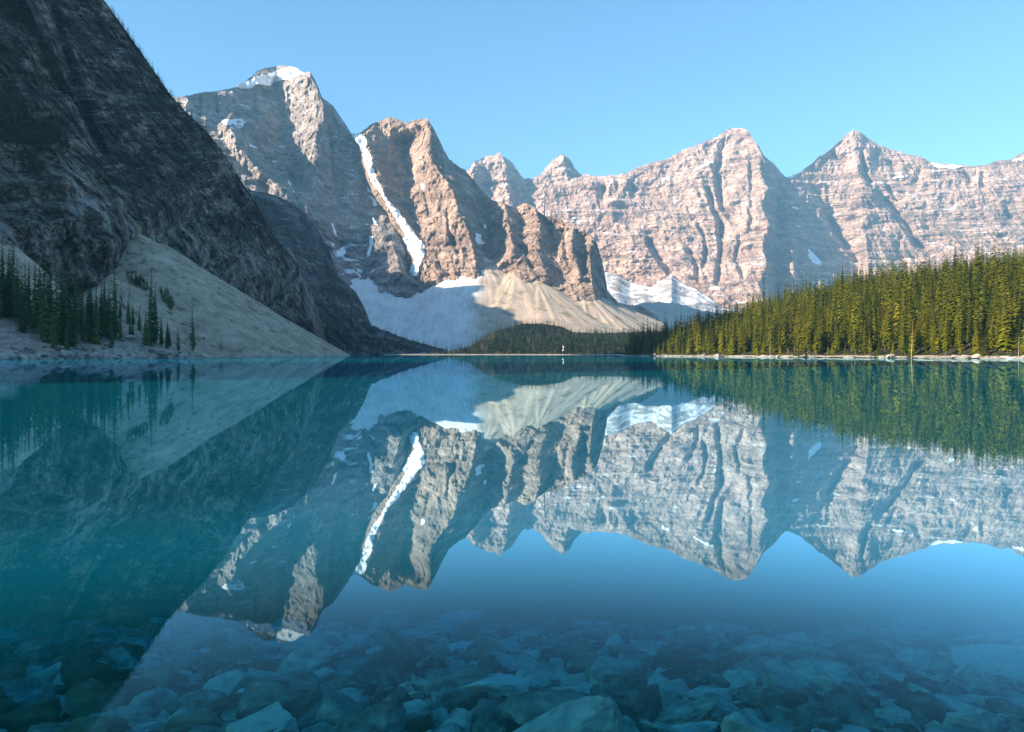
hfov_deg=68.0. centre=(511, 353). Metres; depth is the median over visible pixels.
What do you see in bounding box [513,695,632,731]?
stone
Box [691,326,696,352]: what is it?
conifer tree
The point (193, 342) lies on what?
conifer tree
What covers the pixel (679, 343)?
conifer tree
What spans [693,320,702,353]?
conifer tree
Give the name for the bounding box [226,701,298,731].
stone
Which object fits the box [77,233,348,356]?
scree slope
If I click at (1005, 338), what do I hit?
conifer tree
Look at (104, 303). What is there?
conifer tree
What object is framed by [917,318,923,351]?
conifer tree
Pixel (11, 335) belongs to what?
shore bank
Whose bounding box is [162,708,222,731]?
boulder
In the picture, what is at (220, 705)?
stone
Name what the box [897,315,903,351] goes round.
conifer tree
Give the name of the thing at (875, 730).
stone
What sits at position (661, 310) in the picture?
moraine
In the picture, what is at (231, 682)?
boulder
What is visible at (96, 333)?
conifer tree
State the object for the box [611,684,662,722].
stone
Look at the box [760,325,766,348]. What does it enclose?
conifer tree
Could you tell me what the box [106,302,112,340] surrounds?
conifer tree
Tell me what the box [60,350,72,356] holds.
boulder
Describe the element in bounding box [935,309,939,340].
conifer tree
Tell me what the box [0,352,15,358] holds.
boulder
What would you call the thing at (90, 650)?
stone
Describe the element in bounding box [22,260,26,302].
conifer tree
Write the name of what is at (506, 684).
boulder
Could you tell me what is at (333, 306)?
ridge wood
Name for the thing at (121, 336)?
conifer tree
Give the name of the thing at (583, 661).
stone
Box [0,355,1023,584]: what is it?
lake water
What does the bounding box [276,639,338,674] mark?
stone
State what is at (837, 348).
conifer tree
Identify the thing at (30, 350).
boulder
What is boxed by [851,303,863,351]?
conifer tree
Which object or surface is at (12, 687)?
stone
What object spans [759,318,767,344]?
conifer tree
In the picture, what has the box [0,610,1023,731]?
rubble
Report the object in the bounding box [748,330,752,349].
conifer tree
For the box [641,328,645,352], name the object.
conifer tree
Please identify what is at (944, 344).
conifer tree
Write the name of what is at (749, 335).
conifer tree
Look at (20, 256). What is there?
scree slope
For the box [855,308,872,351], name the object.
conifer tree
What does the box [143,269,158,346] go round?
conifer tree
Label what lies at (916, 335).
conifer tree
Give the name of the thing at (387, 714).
stone
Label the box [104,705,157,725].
stone
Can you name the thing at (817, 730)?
stone
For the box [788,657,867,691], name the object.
stone
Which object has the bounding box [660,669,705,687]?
boulder
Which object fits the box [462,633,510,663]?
stone
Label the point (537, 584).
lake water
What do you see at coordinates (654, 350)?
conifer tree
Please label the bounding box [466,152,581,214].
mountain
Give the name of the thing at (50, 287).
conifer tree
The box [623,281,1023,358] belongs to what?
hillside
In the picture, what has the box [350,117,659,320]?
mountain
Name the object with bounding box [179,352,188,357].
boulder
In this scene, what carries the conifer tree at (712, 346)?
on the hillside
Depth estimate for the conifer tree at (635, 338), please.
581.53 m
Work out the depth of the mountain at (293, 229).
1452.32 m
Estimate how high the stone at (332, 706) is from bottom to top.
0.230 m
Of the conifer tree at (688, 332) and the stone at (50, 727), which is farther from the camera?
the conifer tree at (688, 332)
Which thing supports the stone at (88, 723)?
on the lake water at (537, 584)
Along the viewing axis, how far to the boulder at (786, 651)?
7.93 m
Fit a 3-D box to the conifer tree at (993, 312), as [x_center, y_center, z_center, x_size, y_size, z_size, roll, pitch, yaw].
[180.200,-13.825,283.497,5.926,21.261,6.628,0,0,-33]
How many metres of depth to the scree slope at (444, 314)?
2051.65 m
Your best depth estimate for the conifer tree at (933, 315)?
306.19 m
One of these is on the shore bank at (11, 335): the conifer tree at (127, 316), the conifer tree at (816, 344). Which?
the conifer tree at (127, 316)
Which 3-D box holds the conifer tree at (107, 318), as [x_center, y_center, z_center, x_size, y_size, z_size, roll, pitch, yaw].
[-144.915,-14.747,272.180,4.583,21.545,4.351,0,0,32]
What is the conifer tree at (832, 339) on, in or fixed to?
on the hillside
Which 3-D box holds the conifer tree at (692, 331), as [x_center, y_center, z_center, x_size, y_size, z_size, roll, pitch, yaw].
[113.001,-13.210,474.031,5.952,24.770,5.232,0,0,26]
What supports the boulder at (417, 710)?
on the lake water at (537, 584)
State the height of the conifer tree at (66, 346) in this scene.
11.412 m
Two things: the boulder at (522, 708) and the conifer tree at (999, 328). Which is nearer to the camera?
the boulder at (522, 708)
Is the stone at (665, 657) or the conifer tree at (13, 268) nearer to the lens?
the stone at (665, 657)
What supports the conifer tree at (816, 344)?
on the hillside
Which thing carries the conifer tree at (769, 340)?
on the hillside
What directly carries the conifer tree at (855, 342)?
on the hillside
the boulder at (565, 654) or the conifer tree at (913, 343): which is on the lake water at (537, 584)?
the boulder at (565, 654)
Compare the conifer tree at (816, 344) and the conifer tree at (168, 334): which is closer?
the conifer tree at (168, 334)
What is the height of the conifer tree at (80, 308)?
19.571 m
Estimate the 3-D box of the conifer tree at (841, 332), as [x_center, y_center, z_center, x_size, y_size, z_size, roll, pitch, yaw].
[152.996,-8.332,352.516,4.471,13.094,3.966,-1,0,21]
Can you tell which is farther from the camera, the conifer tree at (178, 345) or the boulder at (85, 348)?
the conifer tree at (178, 345)
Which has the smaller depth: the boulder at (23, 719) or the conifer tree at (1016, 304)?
the boulder at (23, 719)
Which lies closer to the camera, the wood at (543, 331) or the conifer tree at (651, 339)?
the conifer tree at (651, 339)
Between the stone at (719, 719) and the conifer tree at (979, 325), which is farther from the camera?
the conifer tree at (979, 325)
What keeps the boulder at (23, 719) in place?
on the lake water at (537, 584)
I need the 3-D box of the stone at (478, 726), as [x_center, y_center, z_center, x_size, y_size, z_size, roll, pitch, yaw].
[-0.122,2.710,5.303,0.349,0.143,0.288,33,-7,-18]
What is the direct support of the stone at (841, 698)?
on the lake water at (537, 584)
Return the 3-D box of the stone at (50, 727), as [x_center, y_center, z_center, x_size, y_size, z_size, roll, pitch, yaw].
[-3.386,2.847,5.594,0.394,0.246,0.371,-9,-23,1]
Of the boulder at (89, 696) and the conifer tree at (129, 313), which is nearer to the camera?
the boulder at (89, 696)
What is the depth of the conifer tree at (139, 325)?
299.57 m
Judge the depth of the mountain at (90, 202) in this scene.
632.64 m
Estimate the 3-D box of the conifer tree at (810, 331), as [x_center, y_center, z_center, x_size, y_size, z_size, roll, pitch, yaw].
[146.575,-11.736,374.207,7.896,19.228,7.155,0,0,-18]
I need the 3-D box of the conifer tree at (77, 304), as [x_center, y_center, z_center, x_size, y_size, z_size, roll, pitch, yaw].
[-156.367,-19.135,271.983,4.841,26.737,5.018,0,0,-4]
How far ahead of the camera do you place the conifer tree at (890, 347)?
310.76 m
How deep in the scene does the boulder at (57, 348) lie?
238.21 m
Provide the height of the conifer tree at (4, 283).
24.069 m
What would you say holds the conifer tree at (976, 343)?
on the hillside
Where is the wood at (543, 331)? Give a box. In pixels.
[417,318,672,353]
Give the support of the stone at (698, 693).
on the lake water at (537, 584)
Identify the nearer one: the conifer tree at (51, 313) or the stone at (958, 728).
the stone at (958, 728)
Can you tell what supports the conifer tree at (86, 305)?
on the shore bank at (11, 335)
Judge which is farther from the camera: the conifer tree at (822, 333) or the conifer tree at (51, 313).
the conifer tree at (822, 333)
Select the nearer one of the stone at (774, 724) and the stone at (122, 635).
the stone at (774, 724)
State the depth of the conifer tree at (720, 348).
434.60 m
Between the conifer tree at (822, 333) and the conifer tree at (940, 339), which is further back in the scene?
the conifer tree at (822, 333)
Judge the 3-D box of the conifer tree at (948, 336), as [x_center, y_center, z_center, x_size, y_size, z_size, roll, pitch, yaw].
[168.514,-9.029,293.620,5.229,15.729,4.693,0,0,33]
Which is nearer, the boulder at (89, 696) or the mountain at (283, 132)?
the boulder at (89, 696)
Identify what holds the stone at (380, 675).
on the lake water at (537, 584)
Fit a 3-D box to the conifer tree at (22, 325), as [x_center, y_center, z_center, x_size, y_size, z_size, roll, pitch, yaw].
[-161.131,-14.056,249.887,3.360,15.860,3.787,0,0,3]
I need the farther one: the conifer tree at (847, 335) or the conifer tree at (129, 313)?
the conifer tree at (847, 335)
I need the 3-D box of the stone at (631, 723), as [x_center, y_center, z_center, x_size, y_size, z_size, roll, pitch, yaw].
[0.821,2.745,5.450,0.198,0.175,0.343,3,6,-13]
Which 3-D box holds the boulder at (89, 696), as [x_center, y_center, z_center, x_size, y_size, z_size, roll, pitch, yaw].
[-3.490,2.914,6.356,0.603,0.169,0.413,12,-1,22]
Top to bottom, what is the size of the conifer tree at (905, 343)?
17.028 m
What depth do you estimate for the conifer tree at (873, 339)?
329.48 m
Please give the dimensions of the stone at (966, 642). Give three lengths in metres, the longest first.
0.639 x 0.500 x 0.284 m
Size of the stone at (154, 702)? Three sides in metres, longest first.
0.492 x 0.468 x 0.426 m
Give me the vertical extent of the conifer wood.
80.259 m
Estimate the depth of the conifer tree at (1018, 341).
263.72 m
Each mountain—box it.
[0,0,345,352]
[173,65,424,297]
[247,190,446,354]
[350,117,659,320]
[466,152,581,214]
[544,128,833,310]
[777,130,1023,289]
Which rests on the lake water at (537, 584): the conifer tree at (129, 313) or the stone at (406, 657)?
the stone at (406, 657)
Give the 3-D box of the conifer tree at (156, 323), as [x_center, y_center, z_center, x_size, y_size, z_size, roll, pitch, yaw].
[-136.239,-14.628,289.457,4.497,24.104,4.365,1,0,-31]
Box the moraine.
[634,301,728,330]
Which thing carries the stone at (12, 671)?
on the lake water at (537, 584)
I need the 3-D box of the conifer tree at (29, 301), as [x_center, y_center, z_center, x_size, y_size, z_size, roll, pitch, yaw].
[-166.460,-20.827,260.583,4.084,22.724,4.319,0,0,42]
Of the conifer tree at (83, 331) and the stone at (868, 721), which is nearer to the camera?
the stone at (868, 721)
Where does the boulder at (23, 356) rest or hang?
on the shore bank at (11, 335)
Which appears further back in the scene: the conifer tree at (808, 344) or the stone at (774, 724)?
the conifer tree at (808, 344)
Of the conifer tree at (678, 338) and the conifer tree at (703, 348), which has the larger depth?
the conifer tree at (678, 338)
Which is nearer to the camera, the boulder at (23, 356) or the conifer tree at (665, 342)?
the boulder at (23, 356)
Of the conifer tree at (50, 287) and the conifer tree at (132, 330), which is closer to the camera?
the conifer tree at (50, 287)
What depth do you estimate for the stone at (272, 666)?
7.33 m
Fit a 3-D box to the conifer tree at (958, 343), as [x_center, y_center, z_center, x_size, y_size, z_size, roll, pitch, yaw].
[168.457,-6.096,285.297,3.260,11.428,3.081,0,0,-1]
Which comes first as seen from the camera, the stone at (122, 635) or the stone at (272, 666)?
the stone at (272, 666)
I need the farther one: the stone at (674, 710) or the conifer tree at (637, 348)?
the conifer tree at (637, 348)
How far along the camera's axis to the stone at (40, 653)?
8.00 m
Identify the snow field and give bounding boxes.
[605,272,831,313]
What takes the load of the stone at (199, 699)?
on the lake water at (537, 584)
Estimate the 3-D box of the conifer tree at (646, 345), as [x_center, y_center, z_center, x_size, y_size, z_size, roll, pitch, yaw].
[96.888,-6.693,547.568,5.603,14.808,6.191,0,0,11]
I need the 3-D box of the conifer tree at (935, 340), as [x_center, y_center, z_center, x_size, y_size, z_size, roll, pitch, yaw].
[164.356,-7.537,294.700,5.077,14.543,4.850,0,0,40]
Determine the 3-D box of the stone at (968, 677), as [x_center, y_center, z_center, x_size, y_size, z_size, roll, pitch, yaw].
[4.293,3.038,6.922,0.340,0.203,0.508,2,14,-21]
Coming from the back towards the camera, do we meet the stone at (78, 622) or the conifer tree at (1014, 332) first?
the conifer tree at (1014, 332)
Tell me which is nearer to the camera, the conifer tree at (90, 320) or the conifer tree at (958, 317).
the conifer tree at (90, 320)
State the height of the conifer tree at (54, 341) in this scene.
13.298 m
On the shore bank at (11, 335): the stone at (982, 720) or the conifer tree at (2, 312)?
the conifer tree at (2, 312)
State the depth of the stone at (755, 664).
7.56 m
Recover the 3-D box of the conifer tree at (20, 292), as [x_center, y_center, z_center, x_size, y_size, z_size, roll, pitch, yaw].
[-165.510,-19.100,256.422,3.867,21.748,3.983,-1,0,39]
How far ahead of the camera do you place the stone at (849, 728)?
5.37 m
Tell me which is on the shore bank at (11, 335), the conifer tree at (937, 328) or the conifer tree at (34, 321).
the conifer tree at (34, 321)
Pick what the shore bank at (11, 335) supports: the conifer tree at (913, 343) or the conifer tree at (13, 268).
the conifer tree at (13, 268)
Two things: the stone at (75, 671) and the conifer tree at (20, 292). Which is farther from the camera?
the conifer tree at (20, 292)
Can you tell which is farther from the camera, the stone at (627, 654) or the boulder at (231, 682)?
the stone at (627, 654)
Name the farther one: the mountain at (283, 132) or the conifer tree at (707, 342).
the mountain at (283, 132)
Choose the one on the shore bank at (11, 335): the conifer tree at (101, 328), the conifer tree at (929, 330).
the conifer tree at (101, 328)
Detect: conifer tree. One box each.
[0,240,11,316]
[0,248,9,316]
[0,270,7,318]
[4,254,15,317]
[5,249,12,316]
[10,233,17,318]
[11,259,18,318]
[14,267,20,323]
[16,266,28,321]
[17,291,28,332]
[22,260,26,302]
[24,262,31,324]
[28,256,40,332]
[34,245,52,342]
[35,260,42,328]
[45,257,54,322]
[47,268,63,343]
[49,290,53,323]
[49,312,58,348]
[58,257,70,345]
[63,319,70,350]
[64,267,72,323]
[64,279,83,347]
[73,264,81,330]
[77,281,86,341]
[77,283,81,331]
[84,274,94,341]
[84,293,88,332]
[87,287,94,330]
[90,298,101,343]
[94,283,97,320]
[98,276,106,323]
[98,279,105,339]
[103,284,113,339]
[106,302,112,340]
[109,266,120,338]
[109,321,114,347]
[118,315,123,338]
[126,300,130,322]
[126,302,128,323]
[131,305,135,324]
[131,318,134,334]
[137,306,141,331]
[142,309,149,345]
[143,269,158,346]
[152,285,160,342]
[159,317,163,345]
[165,324,169,344]
[175,332,180,350]
[189,306,196,352]
[629,335,633,353]
[631,329,636,349]
[631,339,636,354]
[636,334,638,353]
[639,336,641,354]
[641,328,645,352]
[645,337,648,353]
[647,325,653,350]
[653,339,656,352]
[659,326,663,351]
[662,318,669,353]
[666,331,670,351]
[668,322,672,350]
[672,328,675,352]
[675,327,680,349]
[677,335,681,351]
[684,323,692,352]
[685,329,690,354]
[690,315,696,341]
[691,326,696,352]
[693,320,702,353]
[701,332,705,352]
[706,330,709,352]
[709,328,716,352]
[718,330,724,352]
[725,319,735,348]
[725,323,731,354]
[728,332,737,354]
[735,316,739,348]
[736,324,746,352]
[739,320,748,352]
[747,322,752,349]
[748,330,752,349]
[752,327,758,353]
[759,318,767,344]
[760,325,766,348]
[761,335,766,354]
[765,309,769,345]
[765,318,773,353]
[772,331,779,354]
[781,305,792,353]
[794,315,800,350]
[798,311,806,351]
[799,309,803,344]
[803,318,811,352]
[806,311,814,347]
[812,326,819,351]
[814,321,823,352]
[819,308,828,350]
[830,326,833,345]
[832,318,843,350]
[834,328,840,353]
[839,324,844,347]
[844,319,850,347]
[847,313,853,350]
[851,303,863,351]
[851,320,858,354]
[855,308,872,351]
[861,320,867,353]
[867,329,871,354]
[868,320,875,345]
[871,313,877,349]
[877,337,881,354]
[879,317,883,344]
[881,309,892,347]
[882,304,889,352]
[888,338,892,353]
[890,341,895,354]
[895,301,908,341]
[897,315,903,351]
[898,301,909,342]
[900,313,908,353]
[907,320,918,354]
[913,315,919,344]
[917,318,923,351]
[919,293,926,346]
[922,301,936,347]
[924,305,933,346]
[927,319,939,351]
[929,302,939,338]
[931,331,936,354]
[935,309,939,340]
[937,312,943,351]
[940,313,945,334]
[941,311,952,348]
[941,320,948,355]
[949,303,964,344]
[954,326,957,347]
[956,323,964,350]
[966,311,972,344]
[971,312,983,345]
[972,322,981,354]
[981,321,989,353]
[986,290,1000,340]
[987,318,996,348]
[994,287,1016,351]
[994,310,1002,350]
[1008,288,1021,334]
[1009,305,1016,348]
[1010,301,1018,338]
[1012,317,1021,350]
[1020,323,1023,349]
[1021,308,1023,335]
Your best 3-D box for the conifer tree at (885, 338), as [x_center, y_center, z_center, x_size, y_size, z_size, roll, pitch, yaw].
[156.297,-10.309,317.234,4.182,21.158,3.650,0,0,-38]
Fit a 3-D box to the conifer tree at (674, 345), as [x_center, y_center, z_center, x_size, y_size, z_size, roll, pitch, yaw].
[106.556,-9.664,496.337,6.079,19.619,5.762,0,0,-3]
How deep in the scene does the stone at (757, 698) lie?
6.34 m
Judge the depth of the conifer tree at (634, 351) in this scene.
567.48 m
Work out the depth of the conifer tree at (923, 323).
307.77 m
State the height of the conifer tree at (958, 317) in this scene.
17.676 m
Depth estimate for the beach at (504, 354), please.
1223.84 m
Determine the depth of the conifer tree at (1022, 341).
260.28 m
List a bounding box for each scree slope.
[0,242,71,323]
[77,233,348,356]
[333,249,664,353]
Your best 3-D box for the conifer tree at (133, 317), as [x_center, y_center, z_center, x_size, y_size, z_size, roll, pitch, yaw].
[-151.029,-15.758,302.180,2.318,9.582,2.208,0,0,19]
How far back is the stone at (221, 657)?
7.93 m
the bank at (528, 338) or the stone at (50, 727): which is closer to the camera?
the stone at (50, 727)
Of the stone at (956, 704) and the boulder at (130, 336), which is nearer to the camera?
the stone at (956, 704)
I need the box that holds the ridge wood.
[309,280,442,354]
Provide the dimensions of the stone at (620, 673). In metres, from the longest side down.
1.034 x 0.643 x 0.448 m
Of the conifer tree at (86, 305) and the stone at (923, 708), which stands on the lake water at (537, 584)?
the stone at (923, 708)
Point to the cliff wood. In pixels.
(4, 107)
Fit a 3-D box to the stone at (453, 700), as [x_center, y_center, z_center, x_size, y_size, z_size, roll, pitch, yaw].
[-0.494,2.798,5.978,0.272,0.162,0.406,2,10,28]
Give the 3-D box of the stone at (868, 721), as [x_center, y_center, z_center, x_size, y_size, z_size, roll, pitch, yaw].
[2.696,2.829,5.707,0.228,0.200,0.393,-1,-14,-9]
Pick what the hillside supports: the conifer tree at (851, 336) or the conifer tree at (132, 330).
the conifer tree at (851, 336)
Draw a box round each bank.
[0,316,204,359]
[420,323,672,353]
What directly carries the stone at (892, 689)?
on the lake water at (537, 584)
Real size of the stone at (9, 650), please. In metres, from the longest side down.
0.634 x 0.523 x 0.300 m
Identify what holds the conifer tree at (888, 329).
on the hillside
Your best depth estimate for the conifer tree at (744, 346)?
411.60 m
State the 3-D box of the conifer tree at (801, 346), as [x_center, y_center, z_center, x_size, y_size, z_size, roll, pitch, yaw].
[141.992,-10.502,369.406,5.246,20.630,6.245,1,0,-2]
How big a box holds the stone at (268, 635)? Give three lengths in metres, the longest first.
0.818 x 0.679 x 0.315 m
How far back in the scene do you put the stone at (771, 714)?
5.91 m
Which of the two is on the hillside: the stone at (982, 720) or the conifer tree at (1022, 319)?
the conifer tree at (1022, 319)
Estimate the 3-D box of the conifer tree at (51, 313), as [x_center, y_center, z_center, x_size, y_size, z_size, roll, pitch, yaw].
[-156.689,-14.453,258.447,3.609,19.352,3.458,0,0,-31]
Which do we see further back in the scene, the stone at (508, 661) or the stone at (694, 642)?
the stone at (694, 642)
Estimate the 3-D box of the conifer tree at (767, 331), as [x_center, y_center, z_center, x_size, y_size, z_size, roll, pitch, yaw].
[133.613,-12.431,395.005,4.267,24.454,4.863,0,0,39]
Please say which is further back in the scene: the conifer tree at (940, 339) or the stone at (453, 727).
the conifer tree at (940, 339)
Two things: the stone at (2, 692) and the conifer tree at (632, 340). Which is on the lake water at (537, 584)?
the stone at (2, 692)
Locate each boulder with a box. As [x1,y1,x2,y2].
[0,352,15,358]
[0,699,61,731]
[18,354,27,358]
[23,348,35,352]
[54,346,61,350]
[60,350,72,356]
[64,677,125,717]
[81,346,90,350]
[124,335,135,339]
[155,351,165,356]
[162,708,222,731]
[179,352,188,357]
[202,669,255,695]
[235,672,320,717]
[404,699,428,723]
[446,640,473,650]
[460,674,528,695]
[498,689,585,725]
[540,641,604,665]
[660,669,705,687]
[728,635,841,662]
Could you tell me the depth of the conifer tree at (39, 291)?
261.20 m
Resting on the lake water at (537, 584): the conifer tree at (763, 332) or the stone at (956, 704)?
the stone at (956, 704)
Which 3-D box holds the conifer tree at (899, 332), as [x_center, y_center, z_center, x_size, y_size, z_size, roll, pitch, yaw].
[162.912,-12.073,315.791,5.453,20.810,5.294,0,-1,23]
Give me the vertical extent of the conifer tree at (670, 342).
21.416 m
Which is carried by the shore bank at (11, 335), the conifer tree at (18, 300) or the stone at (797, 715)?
the conifer tree at (18, 300)
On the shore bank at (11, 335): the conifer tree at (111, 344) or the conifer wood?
the conifer tree at (111, 344)
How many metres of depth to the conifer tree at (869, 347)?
319.52 m
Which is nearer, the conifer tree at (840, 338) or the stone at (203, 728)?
the stone at (203, 728)
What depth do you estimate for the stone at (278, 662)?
7.71 m
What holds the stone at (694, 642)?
on the lake water at (537, 584)
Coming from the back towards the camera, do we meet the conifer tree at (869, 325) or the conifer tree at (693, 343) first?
the conifer tree at (693, 343)
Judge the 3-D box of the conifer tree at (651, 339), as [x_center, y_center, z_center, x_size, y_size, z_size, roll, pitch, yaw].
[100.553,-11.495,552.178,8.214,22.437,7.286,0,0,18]
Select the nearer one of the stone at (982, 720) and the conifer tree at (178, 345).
the stone at (982, 720)
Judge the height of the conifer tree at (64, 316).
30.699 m
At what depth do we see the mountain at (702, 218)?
4603.98 m
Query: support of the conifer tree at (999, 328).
on the hillside
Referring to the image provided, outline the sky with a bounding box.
[104,0,1023,178]
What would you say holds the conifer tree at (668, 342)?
on the hillside
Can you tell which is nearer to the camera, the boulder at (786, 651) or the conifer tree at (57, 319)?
the boulder at (786, 651)
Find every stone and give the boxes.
[0,646,14,654]
[0,663,25,680]
[0,676,61,696]
[0,685,4,694]
[0,695,12,700]
[0,699,20,715]
[18,646,53,662]
[27,722,70,731]
[53,640,104,660]
[60,656,120,688]
[60,715,130,731]
[65,620,91,629]
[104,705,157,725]
[106,677,156,703]
[114,629,149,640]
[116,669,140,680]
[127,687,181,718]
[140,665,177,688]
[178,689,226,709]
[185,644,252,672]
[189,725,225,731]
[200,693,242,715]
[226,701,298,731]
[227,661,278,672]
[252,628,285,640]
[269,659,283,665]
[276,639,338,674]
[279,629,329,651]
[296,686,362,727]
[330,692,406,731]
[348,663,405,687]
[361,640,446,672]
[369,609,416,634]
[422,669,488,699]
[427,689,470,718]
[431,722,464,731]
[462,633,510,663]
[470,720,491,731]
[486,651,518,669]
[487,727,505,731]
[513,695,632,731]
[565,650,613,671]
[589,656,650,689]
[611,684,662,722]
[617,646,650,659]
[623,715,639,731]
[646,644,714,675]
[654,696,715,724]
[668,630,710,653]
[682,688,732,701]
[706,710,723,729]
[718,625,747,645]
[720,711,781,731]
[732,686,808,708]
[733,656,771,674]
[760,655,812,694]
[760,706,797,728]
[764,721,791,731]
[783,700,848,726]
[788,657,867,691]
[791,716,842,731]
[807,716,828,731]
[815,654,837,661]
[817,686,874,716]
[837,724,869,731]
[848,712,890,729]
[870,728,884,731]
[882,675,912,698]
[892,690,955,730]
[927,657,958,674]
[933,693,984,711]
[942,639,988,646]
[943,710,1008,731]
[948,664,1011,694]
[949,644,1023,681]
[949,723,977,731]
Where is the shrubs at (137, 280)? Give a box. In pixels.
[106,268,174,337]
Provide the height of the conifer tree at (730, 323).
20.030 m
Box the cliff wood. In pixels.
[0,0,306,294]
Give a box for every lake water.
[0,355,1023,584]
[0,545,1023,731]
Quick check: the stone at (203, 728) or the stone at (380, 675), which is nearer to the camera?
the stone at (203, 728)
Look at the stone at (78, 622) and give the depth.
12.69 m
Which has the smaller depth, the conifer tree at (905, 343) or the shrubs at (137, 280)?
the conifer tree at (905, 343)
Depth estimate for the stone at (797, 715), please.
5.80 m
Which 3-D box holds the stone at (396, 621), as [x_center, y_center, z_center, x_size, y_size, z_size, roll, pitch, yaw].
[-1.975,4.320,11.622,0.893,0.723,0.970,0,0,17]
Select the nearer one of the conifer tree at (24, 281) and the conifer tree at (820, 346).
the conifer tree at (24, 281)
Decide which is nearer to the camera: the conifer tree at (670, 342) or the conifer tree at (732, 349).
the conifer tree at (732, 349)
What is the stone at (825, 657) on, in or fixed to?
on the lake water at (537, 584)
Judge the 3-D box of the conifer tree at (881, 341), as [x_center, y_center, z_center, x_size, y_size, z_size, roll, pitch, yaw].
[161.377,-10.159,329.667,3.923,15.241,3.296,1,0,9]
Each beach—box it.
[385,354,623,354]
[619,355,1023,358]
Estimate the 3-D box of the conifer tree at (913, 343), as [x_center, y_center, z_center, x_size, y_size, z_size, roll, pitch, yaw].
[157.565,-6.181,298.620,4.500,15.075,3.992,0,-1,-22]
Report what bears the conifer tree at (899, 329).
on the hillside
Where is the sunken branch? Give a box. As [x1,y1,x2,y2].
[416,635,458,666]
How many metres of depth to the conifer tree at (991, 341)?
275.71 m
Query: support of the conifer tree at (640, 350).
on the hillside
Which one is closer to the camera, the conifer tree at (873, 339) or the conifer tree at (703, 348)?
the conifer tree at (873, 339)
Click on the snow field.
(671, 288)
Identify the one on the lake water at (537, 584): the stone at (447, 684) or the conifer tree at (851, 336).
the stone at (447, 684)
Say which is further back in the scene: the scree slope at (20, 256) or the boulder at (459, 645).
the scree slope at (20, 256)
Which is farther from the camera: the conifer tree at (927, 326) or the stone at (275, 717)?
the conifer tree at (927, 326)
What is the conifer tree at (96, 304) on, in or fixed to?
on the shore bank at (11, 335)
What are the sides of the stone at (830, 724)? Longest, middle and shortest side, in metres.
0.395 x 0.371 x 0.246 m
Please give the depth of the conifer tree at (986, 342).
270.22 m
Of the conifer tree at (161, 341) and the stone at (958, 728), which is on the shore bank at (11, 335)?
the conifer tree at (161, 341)
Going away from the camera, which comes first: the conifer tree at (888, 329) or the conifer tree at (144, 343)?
the conifer tree at (144, 343)
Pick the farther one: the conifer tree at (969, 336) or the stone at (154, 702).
the conifer tree at (969, 336)
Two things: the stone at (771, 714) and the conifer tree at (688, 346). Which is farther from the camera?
the conifer tree at (688, 346)
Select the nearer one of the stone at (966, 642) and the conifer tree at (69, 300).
the stone at (966, 642)
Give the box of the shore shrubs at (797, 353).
[624,348,1023,356]
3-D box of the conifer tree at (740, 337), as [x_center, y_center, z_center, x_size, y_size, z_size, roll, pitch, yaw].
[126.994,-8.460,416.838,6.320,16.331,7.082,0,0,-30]
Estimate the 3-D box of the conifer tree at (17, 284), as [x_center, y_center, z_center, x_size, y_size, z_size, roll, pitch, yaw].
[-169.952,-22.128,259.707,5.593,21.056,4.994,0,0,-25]
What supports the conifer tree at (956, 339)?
on the hillside
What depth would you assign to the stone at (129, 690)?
6.69 m
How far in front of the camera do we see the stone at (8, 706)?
6.15 m
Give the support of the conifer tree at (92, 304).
on the shore bank at (11, 335)
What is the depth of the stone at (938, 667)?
7.66 m
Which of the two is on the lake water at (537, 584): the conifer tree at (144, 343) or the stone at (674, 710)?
the stone at (674, 710)
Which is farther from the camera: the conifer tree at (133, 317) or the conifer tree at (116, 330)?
the conifer tree at (133, 317)
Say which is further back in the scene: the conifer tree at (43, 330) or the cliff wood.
the cliff wood
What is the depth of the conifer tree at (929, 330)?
299.06 m
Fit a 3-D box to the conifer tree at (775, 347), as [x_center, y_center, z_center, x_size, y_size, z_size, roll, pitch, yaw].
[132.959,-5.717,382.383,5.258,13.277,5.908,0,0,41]
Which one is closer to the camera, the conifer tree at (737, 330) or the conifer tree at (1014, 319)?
the conifer tree at (1014, 319)
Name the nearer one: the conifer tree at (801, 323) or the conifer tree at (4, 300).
the conifer tree at (4, 300)
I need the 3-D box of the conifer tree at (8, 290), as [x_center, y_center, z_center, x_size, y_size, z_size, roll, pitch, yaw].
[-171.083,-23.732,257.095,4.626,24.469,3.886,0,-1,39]
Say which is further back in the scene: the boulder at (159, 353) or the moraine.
the moraine
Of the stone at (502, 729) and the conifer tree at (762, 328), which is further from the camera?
the conifer tree at (762, 328)
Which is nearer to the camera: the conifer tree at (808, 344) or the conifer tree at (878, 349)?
the conifer tree at (878, 349)
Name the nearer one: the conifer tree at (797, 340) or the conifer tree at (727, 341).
the conifer tree at (797, 340)
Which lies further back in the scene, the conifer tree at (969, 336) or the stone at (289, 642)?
the conifer tree at (969, 336)
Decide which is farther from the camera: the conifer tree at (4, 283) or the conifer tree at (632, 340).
the conifer tree at (632, 340)
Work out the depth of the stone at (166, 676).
7.12 m
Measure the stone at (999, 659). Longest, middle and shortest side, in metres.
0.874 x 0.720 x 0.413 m
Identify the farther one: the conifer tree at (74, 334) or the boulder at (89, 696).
the conifer tree at (74, 334)
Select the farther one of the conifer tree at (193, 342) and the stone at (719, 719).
the conifer tree at (193, 342)

